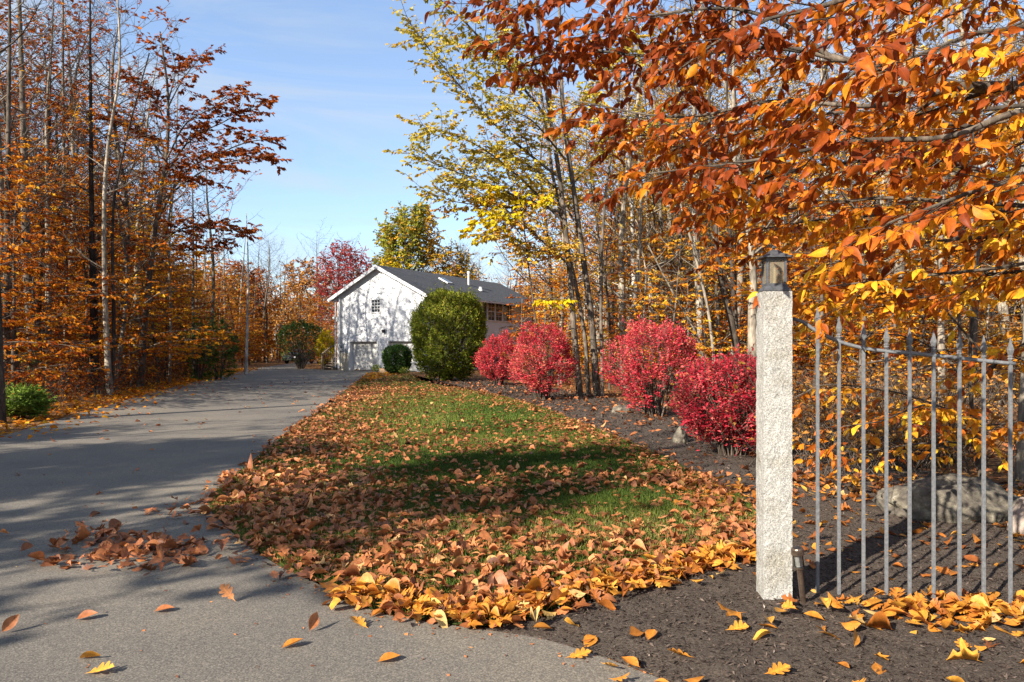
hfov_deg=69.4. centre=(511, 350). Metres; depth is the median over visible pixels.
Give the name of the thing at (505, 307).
window
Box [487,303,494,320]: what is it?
window
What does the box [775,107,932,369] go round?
gold leaved tree
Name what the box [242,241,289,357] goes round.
bare tree
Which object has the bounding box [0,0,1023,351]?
sky
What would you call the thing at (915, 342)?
understorey beech
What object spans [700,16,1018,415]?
understorey beech
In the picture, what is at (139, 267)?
understorey beech
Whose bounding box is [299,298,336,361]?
understorey beech
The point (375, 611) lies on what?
fallen leaf
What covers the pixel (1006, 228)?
gold leaved tree
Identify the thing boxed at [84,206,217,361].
understorey beech
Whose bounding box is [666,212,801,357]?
understorey beech
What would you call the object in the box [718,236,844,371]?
understorey beech
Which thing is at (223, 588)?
fallen leaf
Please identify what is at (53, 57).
russet tree
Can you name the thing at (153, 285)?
understorey beech
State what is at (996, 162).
gold leaved tree
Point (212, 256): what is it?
russet tree
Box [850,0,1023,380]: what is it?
gold leaved tree
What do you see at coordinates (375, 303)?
window
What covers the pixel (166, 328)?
sapling
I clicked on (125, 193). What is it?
russet tree
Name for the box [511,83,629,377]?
gold leaved tree
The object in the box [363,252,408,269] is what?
yellow tree
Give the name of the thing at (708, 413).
red bush
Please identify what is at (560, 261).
bare tree
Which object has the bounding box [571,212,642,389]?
sapling
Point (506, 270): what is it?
bare tree
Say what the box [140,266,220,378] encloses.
understorey beech
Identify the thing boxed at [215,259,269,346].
autumn tree
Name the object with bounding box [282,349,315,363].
parked car
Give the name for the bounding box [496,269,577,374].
understorey beech
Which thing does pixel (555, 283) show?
understorey beech
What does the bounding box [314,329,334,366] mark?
yellow shrub
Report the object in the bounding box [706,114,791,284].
brown leaved tree
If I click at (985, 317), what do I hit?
sapling
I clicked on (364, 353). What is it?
garage door
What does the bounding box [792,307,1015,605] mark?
iron fence
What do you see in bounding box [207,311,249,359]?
understorey beech
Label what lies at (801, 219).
gold leaved tree
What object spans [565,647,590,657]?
fallen leaf
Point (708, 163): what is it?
pale tree
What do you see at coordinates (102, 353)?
understorey beech
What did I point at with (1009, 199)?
gold leaved tree
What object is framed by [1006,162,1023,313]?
sapling
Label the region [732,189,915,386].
understorey beech
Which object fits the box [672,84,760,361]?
brown leaved tree
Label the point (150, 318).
sapling
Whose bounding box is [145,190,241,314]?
orange leaved tree
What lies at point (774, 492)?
granite post
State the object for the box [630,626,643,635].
fallen leaf
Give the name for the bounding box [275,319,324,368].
loose shrub
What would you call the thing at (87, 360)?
understorey beech
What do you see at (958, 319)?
sapling
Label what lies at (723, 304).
understorey beech
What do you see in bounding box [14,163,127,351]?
understorey beech
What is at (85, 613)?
fallen leaf
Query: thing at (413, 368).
garage door
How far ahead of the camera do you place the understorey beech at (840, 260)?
25.29 m
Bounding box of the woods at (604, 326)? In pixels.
[537,173,1020,363]
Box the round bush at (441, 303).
[404,282,490,380]
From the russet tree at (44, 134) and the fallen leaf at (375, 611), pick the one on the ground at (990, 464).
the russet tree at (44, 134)
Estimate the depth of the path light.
4.29 m
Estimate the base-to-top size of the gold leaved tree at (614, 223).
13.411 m
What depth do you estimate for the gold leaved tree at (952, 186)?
36.13 m
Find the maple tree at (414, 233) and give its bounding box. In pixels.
[370,197,454,275]
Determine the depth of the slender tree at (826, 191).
25.96 m
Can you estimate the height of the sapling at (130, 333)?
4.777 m
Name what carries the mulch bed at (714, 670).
on the ground at (990, 464)
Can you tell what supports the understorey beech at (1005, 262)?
on the ground at (990, 464)
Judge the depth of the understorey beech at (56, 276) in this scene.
27.28 m
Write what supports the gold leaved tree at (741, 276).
on the ground at (990, 464)
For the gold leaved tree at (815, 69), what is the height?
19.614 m
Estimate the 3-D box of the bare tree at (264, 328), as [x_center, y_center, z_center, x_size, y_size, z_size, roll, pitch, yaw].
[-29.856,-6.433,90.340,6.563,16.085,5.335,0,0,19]
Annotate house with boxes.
[327,265,538,370]
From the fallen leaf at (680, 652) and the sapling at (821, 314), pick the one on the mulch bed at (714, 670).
the fallen leaf at (680, 652)
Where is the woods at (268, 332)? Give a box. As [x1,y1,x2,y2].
[61,195,297,362]
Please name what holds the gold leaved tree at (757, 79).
on the ground at (990, 464)
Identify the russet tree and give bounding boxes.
[0,0,43,161]
[0,0,76,287]
[0,2,67,144]
[0,17,105,289]
[0,66,121,379]
[0,95,98,210]
[17,73,96,236]
[23,0,211,359]
[33,101,115,271]
[59,106,142,270]
[70,86,210,359]
[97,87,221,358]
[112,140,214,336]
[118,163,182,356]
[162,122,261,369]
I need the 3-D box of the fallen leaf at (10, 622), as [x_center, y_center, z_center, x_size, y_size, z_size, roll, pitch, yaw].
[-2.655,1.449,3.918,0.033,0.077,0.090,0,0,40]
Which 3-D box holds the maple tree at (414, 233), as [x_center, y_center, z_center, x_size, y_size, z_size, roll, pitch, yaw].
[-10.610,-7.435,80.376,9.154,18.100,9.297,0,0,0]
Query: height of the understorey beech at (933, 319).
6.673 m
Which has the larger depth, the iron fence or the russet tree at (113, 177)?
the russet tree at (113, 177)
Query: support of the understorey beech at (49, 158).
on the ground at (990, 464)
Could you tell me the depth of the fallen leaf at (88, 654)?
3.56 m
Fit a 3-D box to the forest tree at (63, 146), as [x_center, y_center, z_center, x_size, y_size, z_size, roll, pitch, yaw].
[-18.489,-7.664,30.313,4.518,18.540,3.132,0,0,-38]
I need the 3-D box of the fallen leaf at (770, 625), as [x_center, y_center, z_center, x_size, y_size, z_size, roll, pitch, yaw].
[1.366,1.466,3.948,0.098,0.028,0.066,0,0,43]
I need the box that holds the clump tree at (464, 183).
[382,0,670,397]
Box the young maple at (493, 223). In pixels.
[457,176,578,399]
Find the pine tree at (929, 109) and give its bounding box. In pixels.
[858,37,992,349]
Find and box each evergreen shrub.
[178,312,218,380]
[196,311,239,378]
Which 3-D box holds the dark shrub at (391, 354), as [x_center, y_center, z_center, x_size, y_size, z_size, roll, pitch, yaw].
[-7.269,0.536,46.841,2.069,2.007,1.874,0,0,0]
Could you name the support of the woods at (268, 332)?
on the ground at (990, 464)
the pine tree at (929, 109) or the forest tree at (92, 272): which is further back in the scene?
the pine tree at (929, 109)
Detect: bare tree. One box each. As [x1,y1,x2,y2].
[0,0,56,75]
[0,0,74,154]
[0,0,92,298]
[0,1,113,390]
[0,4,75,188]
[0,55,101,232]
[2,0,152,385]
[2,69,82,251]
[12,3,158,190]
[16,61,121,380]
[18,66,130,226]
[21,0,172,343]
[35,47,160,384]
[54,1,207,380]
[57,29,190,367]
[120,149,195,280]
[130,137,215,370]
[201,251,239,361]
[216,231,254,297]
[235,236,292,362]
[238,248,283,362]
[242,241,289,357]
[246,236,284,317]
[256,261,289,360]
[268,240,300,354]
[297,218,333,357]
[328,231,360,286]
[444,233,480,277]
[457,239,484,279]
[472,250,494,282]
[489,251,516,288]
[495,249,534,295]
[497,236,540,295]
[498,250,516,289]
[535,176,599,327]
[613,3,757,366]
[613,23,721,378]
[632,0,847,353]
[688,57,748,357]
[732,24,849,266]
[787,0,919,206]
[791,43,880,261]
[806,2,948,386]
[836,25,998,351]
[859,31,956,287]
[952,1,1023,167]
[988,46,1023,208]
[990,52,1021,360]
[996,122,1021,336]
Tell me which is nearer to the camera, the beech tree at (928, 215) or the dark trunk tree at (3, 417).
the beech tree at (928, 215)
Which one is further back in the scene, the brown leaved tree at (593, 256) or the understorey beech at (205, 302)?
the understorey beech at (205, 302)
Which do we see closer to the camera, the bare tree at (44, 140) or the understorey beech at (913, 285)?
the understorey beech at (913, 285)
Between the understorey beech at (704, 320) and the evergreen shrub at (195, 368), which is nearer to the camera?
the understorey beech at (704, 320)
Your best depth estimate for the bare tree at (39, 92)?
31.34 m
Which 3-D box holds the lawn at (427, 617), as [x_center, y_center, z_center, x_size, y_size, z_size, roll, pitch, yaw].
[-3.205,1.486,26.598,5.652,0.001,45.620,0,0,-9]
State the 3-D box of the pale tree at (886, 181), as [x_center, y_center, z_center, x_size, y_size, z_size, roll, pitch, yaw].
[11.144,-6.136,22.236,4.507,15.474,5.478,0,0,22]
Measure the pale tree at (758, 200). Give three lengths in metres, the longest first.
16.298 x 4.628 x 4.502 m
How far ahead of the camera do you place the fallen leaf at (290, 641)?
3.73 m
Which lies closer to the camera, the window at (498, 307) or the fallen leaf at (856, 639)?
the fallen leaf at (856, 639)
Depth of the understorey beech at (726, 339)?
30.04 m
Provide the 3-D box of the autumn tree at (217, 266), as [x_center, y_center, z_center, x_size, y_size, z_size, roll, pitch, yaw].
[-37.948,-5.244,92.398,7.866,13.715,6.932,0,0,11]
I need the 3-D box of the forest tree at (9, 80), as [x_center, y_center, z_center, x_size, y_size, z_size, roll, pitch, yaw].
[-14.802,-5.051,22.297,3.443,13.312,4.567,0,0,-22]
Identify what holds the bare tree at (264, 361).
on the ground at (990, 464)
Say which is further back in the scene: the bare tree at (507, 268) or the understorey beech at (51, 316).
the bare tree at (507, 268)
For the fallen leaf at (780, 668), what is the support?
on the mulch bed at (714, 670)
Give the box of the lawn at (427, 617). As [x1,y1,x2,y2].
[212,375,755,625]
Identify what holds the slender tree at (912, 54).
on the ground at (990, 464)
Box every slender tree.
[583,135,629,351]
[608,57,687,383]
[658,0,692,328]
[666,1,841,359]
[678,10,789,342]
[682,14,781,358]
[724,0,795,277]
[784,0,867,367]
[804,0,1006,407]
[829,2,891,262]
[843,1,951,368]
[899,2,1023,407]
[926,0,1023,482]
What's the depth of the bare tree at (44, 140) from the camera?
37.74 m
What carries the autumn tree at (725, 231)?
on the ground at (990, 464)
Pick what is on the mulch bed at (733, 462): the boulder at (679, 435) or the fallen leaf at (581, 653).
the boulder at (679, 435)
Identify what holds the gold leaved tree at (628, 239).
on the ground at (990, 464)
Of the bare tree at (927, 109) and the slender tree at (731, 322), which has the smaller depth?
the slender tree at (731, 322)
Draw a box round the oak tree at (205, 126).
[74,31,293,387]
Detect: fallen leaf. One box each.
[2,614,18,631]
[77,609,97,618]
[80,651,100,657]
[88,661,113,672]
[155,604,173,610]
[219,583,235,601]
[282,638,302,647]
[309,612,318,630]
[349,616,367,627]
[370,608,384,616]
[378,652,398,661]
[533,622,549,627]
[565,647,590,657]
[622,656,640,667]
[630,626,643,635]
[645,629,656,638]
[668,648,690,656]
[727,620,748,629]
[758,624,775,627]
[765,662,790,674]
[804,611,823,619]
[853,628,859,645]
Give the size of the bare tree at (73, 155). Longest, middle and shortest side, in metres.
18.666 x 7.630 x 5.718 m
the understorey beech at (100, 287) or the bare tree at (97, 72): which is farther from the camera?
the bare tree at (97, 72)
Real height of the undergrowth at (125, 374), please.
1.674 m
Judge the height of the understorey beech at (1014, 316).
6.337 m
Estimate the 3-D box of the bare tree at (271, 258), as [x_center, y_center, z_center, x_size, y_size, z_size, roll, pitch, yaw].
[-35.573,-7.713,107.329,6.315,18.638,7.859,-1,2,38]
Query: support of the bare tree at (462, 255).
on the ground at (990, 464)
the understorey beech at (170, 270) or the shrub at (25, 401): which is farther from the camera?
the understorey beech at (170, 270)
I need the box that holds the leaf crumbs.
[16,436,645,676]
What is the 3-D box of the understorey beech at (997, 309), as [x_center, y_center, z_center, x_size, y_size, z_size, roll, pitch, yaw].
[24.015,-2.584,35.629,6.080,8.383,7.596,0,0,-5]
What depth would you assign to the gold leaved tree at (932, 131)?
40.65 m
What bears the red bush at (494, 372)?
on the mulch bed at (733, 462)
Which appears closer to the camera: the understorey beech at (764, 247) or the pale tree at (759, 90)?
the understorey beech at (764, 247)
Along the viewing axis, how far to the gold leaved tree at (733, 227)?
52.59 m
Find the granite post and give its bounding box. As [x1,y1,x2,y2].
[756,291,792,599]
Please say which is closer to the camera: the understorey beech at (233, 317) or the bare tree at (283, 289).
the understorey beech at (233, 317)
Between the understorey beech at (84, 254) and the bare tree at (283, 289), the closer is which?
the understorey beech at (84, 254)
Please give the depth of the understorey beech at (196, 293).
44.29 m
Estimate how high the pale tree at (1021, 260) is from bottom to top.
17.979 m
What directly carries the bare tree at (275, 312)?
on the ground at (990, 464)
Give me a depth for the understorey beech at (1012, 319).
25.27 m
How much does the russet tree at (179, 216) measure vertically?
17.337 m
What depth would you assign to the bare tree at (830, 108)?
35.71 m
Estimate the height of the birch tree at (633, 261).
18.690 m
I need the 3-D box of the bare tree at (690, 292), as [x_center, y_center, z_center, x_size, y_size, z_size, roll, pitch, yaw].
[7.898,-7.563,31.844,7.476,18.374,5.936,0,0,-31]
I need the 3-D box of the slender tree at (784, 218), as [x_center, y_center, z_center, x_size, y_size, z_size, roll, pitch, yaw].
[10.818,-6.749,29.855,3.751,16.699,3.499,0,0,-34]
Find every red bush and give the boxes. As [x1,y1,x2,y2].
[472,329,519,384]
[498,320,582,399]
[595,312,703,415]
[664,343,800,456]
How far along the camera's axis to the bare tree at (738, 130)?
30.34 m
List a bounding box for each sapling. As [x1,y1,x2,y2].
[0,165,85,385]
[11,239,65,361]
[42,264,88,386]
[57,228,119,371]
[108,275,152,386]
[129,261,179,360]
[141,251,175,378]
[142,266,187,377]
[188,282,219,358]
[558,256,615,378]
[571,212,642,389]
[603,211,675,375]
[605,249,655,377]
[646,140,718,362]
[647,232,709,388]
[668,262,715,386]
[674,233,729,357]
[675,263,722,345]
[738,256,760,349]
[764,137,861,399]
[765,195,835,371]
[792,264,1023,484]
[907,171,1011,394]
[954,262,1008,381]
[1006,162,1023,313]
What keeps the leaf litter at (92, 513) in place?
on the driveway
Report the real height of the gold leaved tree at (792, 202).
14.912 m
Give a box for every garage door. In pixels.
[353,342,376,369]
[391,341,416,370]
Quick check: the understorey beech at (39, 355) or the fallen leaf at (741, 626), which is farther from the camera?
the understorey beech at (39, 355)
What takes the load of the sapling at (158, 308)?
on the ground at (990, 464)
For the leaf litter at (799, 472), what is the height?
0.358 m
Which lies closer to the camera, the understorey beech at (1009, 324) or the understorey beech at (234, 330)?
the understorey beech at (1009, 324)
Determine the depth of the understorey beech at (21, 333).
23.74 m
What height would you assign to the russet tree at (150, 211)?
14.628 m
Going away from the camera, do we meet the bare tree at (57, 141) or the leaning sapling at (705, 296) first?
the leaning sapling at (705, 296)
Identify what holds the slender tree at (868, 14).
on the ground at (990, 464)
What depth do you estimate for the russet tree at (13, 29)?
27.71 m
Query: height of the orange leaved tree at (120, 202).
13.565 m
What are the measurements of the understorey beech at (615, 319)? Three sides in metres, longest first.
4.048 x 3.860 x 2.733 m
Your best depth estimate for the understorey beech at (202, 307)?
43.78 m
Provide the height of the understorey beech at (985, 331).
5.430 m
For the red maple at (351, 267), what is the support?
on the ground at (990, 464)
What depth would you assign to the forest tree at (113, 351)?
25.18 m
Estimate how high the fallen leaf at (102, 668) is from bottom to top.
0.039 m
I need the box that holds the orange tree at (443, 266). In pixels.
[433,237,484,279]
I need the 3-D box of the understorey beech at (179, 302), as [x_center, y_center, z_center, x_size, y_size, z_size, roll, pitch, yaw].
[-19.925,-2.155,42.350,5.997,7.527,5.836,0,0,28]
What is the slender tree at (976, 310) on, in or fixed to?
on the ground at (990, 464)
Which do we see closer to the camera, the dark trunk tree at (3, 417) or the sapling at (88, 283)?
the dark trunk tree at (3, 417)
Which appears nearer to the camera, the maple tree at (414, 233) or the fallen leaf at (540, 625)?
the fallen leaf at (540, 625)
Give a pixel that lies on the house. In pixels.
(376, 305)
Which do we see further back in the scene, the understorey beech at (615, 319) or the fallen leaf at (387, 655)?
the understorey beech at (615, 319)
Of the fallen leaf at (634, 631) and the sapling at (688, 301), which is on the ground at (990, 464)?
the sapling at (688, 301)
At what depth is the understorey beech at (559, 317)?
36.90 m
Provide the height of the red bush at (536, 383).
2.599 m
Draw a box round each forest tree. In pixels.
[0,0,81,390]
[0,0,98,390]
[15,0,100,329]
[15,0,120,384]
[27,0,176,394]
[30,0,178,392]
[49,53,195,391]
[131,53,214,382]
[157,161,254,377]
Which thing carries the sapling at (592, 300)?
on the ground at (990, 464)
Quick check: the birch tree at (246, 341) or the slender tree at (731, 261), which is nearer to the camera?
the slender tree at (731, 261)
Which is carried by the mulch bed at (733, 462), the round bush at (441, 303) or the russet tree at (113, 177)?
the round bush at (441, 303)
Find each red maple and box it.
[310,240,362,334]
[328,241,372,324]
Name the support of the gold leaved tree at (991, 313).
on the ground at (990, 464)
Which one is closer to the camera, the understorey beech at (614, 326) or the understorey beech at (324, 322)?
the understorey beech at (614, 326)
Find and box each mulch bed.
[433,378,940,514]
[482,480,1023,681]
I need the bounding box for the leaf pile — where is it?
[0,495,240,575]
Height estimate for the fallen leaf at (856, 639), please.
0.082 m
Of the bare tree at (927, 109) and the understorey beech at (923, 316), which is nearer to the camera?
the understorey beech at (923, 316)
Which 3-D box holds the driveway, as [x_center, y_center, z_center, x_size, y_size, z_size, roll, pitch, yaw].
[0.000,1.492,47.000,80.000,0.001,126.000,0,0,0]
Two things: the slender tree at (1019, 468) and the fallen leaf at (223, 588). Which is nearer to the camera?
the fallen leaf at (223, 588)
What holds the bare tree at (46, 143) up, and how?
on the ground at (990, 464)
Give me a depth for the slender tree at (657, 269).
29.98 m
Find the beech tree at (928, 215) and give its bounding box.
[424,0,1023,341]
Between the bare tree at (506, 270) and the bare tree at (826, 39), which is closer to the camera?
the bare tree at (826, 39)
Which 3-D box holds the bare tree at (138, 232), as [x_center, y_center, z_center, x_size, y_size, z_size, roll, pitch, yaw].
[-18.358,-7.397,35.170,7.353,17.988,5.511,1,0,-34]
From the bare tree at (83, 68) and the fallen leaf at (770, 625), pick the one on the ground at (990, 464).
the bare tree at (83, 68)
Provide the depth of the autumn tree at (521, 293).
107.03 m
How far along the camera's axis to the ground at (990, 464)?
19.85 m
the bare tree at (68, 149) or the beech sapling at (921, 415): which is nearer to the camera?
the beech sapling at (921, 415)
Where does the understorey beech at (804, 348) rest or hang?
on the ground at (990, 464)
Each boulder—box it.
[611,405,630,413]
[672,426,687,442]
[872,473,1019,523]
[1006,497,1023,534]
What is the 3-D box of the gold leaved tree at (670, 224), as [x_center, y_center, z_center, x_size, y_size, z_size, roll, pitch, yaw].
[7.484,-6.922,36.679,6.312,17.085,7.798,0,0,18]
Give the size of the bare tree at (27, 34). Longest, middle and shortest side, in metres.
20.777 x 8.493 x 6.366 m
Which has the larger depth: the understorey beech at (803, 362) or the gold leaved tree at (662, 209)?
the gold leaved tree at (662, 209)
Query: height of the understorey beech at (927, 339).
8.282 m
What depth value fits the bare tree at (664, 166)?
39.12 m
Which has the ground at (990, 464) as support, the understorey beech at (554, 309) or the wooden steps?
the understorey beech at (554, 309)
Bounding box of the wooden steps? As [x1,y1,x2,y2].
[321,344,337,369]
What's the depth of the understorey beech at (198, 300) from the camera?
53.40 m
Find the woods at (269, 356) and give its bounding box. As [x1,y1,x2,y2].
[216,267,594,358]
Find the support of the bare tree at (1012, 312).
on the ground at (990, 464)
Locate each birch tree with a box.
[228,212,276,373]
[593,5,650,380]
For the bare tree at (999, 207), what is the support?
on the ground at (990, 464)
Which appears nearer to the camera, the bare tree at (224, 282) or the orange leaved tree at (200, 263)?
the orange leaved tree at (200, 263)
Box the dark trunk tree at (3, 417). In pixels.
[0,0,57,422]
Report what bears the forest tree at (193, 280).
on the ground at (990, 464)
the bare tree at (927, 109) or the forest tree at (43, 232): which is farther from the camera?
the bare tree at (927, 109)
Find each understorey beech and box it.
[0,137,146,385]
[0,153,109,383]
[0,168,116,385]
[1,167,75,352]
[2,145,91,384]
[4,153,108,367]
[4,153,200,389]
[4,172,83,351]
[4,174,115,365]
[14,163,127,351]
[15,191,130,362]
[16,79,244,390]
[19,190,130,364]
[20,166,179,382]
[21,255,102,381]
[26,244,156,367]
[53,264,152,374]
[67,230,157,370]
[75,196,242,381]
[76,231,177,337]
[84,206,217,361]
[101,207,200,352]
[116,213,212,349]
[123,243,213,368]
[125,251,220,368]
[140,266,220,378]
[143,238,206,344]
[152,264,231,374]
[157,277,225,361]
[168,266,222,362]
[175,280,224,356]
[204,266,276,364]
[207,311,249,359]
[218,313,244,359]
[221,299,264,364]
[232,306,268,364]
[236,318,265,364]
[274,294,330,361]
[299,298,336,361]
[303,296,336,361]
[489,255,604,376]
[489,302,534,377]
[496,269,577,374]
[500,261,590,372]
[509,268,594,374]
[522,274,589,366]
[525,266,611,384]
[571,237,706,393]
[580,275,658,373]
[596,293,647,383]
[605,260,677,367]
[606,200,747,351]
[606,288,657,357]
[613,235,728,402]
[637,285,697,387]
[647,200,810,377]
[647,240,744,355]
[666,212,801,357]
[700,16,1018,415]
[705,269,749,355]
[710,265,764,357]
[714,231,835,366]
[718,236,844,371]
[720,275,812,369]
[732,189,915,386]
[740,215,844,373]
[744,116,1021,400]
[761,216,836,374]
[770,132,984,385]
[791,261,917,407]
[792,173,980,387]
[792,189,913,382]
[792,225,880,384]
[803,201,983,392]
[804,96,1023,395]
[843,227,1020,389]
[885,236,991,370]
[913,217,1023,407]
[945,256,1021,392]
[945,295,1013,352]
[959,228,1021,355]
[963,267,1023,365]
[989,254,1021,368]
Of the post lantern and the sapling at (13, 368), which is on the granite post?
the post lantern
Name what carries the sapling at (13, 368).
on the ground at (990, 464)
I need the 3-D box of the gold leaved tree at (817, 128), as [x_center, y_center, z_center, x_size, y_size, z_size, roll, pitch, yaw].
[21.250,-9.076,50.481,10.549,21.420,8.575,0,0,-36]
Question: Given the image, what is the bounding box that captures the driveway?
[0,361,668,681]
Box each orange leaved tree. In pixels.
[0,0,170,372]
[51,84,177,308]
[53,146,148,291]
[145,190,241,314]
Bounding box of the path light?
[791,546,805,602]
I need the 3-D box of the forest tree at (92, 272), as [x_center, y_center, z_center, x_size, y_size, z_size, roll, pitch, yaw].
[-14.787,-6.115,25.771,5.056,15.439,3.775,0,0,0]
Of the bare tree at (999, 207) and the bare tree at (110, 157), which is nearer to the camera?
the bare tree at (110, 157)
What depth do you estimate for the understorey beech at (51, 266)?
32.38 m
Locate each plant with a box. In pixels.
[371,364,380,371]
[398,366,409,373]
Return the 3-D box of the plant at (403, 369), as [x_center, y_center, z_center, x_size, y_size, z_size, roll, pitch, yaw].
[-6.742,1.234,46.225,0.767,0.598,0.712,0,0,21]
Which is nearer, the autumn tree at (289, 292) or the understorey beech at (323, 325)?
the understorey beech at (323, 325)
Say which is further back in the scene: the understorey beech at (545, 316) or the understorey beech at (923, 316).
the understorey beech at (545, 316)
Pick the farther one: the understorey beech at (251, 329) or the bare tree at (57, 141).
the understorey beech at (251, 329)
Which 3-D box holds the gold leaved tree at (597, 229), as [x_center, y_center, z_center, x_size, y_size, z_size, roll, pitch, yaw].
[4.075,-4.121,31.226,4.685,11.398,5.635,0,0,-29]
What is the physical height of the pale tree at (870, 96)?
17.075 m
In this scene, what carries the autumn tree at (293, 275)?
on the ground at (990, 464)
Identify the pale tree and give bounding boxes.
[581,0,692,381]
[601,47,678,381]
[619,0,739,357]
[647,62,757,335]
[666,21,773,358]
[706,6,808,251]
[711,0,803,286]
[809,19,941,204]
[838,2,961,268]
[875,2,923,400]
[910,0,1023,394]
[911,0,1019,348]
[937,5,1023,326]
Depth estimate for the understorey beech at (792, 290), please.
28.09 m
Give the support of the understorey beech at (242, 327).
on the ground at (990, 464)
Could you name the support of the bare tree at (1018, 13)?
on the ground at (990, 464)
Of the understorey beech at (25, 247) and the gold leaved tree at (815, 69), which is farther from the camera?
the gold leaved tree at (815, 69)
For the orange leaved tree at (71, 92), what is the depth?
29.71 m
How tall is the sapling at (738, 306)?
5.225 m
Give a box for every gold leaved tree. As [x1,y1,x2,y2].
[483,77,629,381]
[488,85,643,383]
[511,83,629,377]
[526,61,688,344]
[526,81,651,378]
[537,115,670,385]
[557,130,657,306]
[559,14,707,387]
[572,35,729,341]
[573,137,684,316]
[584,109,683,286]
[589,154,686,304]
[604,58,724,379]
[607,1,759,333]
[607,86,743,302]
[608,90,711,320]
[630,0,828,387]
[675,96,785,307]
[686,128,798,352]
[687,0,863,281]
[700,44,838,280]
[746,155,820,289]
[748,105,850,302]
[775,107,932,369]
[779,71,911,266]
[832,84,934,256]
[835,66,984,252]
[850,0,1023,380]
[914,40,1023,363]
[940,34,1022,374]
[949,96,1022,336]
[955,0,1023,272]
[985,142,1022,312]
[987,34,1023,199]
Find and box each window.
[371,298,380,312]
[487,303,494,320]
[495,304,502,321]
[503,304,509,321]
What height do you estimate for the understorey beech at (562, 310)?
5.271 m
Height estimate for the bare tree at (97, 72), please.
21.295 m
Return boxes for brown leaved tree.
[561,92,666,312]
[571,183,618,326]
[601,151,657,305]
[644,143,734,266]
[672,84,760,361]
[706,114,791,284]
[834,35,921,204]
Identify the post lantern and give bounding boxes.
[755,246,792,292]
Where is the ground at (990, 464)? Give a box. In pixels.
[0,354,1019,679]
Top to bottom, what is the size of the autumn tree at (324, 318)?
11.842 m
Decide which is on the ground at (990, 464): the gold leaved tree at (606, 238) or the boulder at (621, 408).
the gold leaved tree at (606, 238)
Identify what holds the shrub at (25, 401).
on the ground at (990, 464)
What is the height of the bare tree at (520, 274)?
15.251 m
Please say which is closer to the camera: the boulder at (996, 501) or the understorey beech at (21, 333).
the boulder at (996, 501)
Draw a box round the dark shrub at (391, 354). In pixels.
[381,343,412,373]
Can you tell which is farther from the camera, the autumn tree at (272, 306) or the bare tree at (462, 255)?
the autumn tree at (272, 306)
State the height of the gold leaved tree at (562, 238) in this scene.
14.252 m
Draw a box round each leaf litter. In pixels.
[0,368,410,439]
[15,378,351,532]
[194,372,756,628]
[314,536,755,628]
[429,376,1023,495]
[565,580,1023,681]
[649,470,1023,579]
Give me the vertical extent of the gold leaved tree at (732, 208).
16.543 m
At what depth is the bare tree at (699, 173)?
41.55 m
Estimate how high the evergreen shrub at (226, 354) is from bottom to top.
3.603 m
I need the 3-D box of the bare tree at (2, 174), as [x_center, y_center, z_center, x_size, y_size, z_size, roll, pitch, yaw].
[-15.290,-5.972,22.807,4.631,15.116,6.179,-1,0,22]
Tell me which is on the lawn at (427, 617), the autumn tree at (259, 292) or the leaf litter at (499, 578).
the leaf litter at (499, 578)
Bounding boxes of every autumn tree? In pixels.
[190,267,234,334]
[194,254,240,315]
[214,259,271,361]
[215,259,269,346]
[235,266,284,361]
[235,282,277,338]
[265,259,325,347]
[268,282,313,353]
[272,279,316,350]
[281,255,339,362]
[304,290,336,349]
[449,261,489,280]
[512,272,553,326]
[585,194,664,329]
[608,163,725,317]
[644,146,754,336]
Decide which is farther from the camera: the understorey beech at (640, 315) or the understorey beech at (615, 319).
the understorey beech at (640, 315)
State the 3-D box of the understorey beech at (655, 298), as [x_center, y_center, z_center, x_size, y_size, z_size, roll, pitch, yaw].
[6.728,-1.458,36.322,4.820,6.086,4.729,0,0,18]
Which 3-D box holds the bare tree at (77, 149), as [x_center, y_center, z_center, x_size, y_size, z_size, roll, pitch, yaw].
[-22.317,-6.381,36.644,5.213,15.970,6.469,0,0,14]
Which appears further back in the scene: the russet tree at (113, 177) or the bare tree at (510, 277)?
the bare tree at (510, 277)
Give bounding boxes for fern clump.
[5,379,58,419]
[15,346,43,383]
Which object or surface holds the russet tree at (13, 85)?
on the ground at (990, 464)
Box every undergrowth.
[2,349,243,418]
[581,345,1019,477]
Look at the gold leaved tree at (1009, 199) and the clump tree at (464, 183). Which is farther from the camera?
the gold leaved tree at (1009, 199)
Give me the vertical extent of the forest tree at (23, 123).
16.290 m
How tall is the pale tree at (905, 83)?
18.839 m
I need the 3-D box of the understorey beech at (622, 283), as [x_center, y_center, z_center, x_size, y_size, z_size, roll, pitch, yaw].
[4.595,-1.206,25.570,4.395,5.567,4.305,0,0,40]
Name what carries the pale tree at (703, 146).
on the ground at (990, 464)
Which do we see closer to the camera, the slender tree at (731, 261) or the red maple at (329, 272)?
the slender tree at (731, 261)
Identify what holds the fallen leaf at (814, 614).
on the mulch bed at (714, 670)
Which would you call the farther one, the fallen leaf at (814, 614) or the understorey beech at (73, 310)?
the understorey beech at (73, 310)

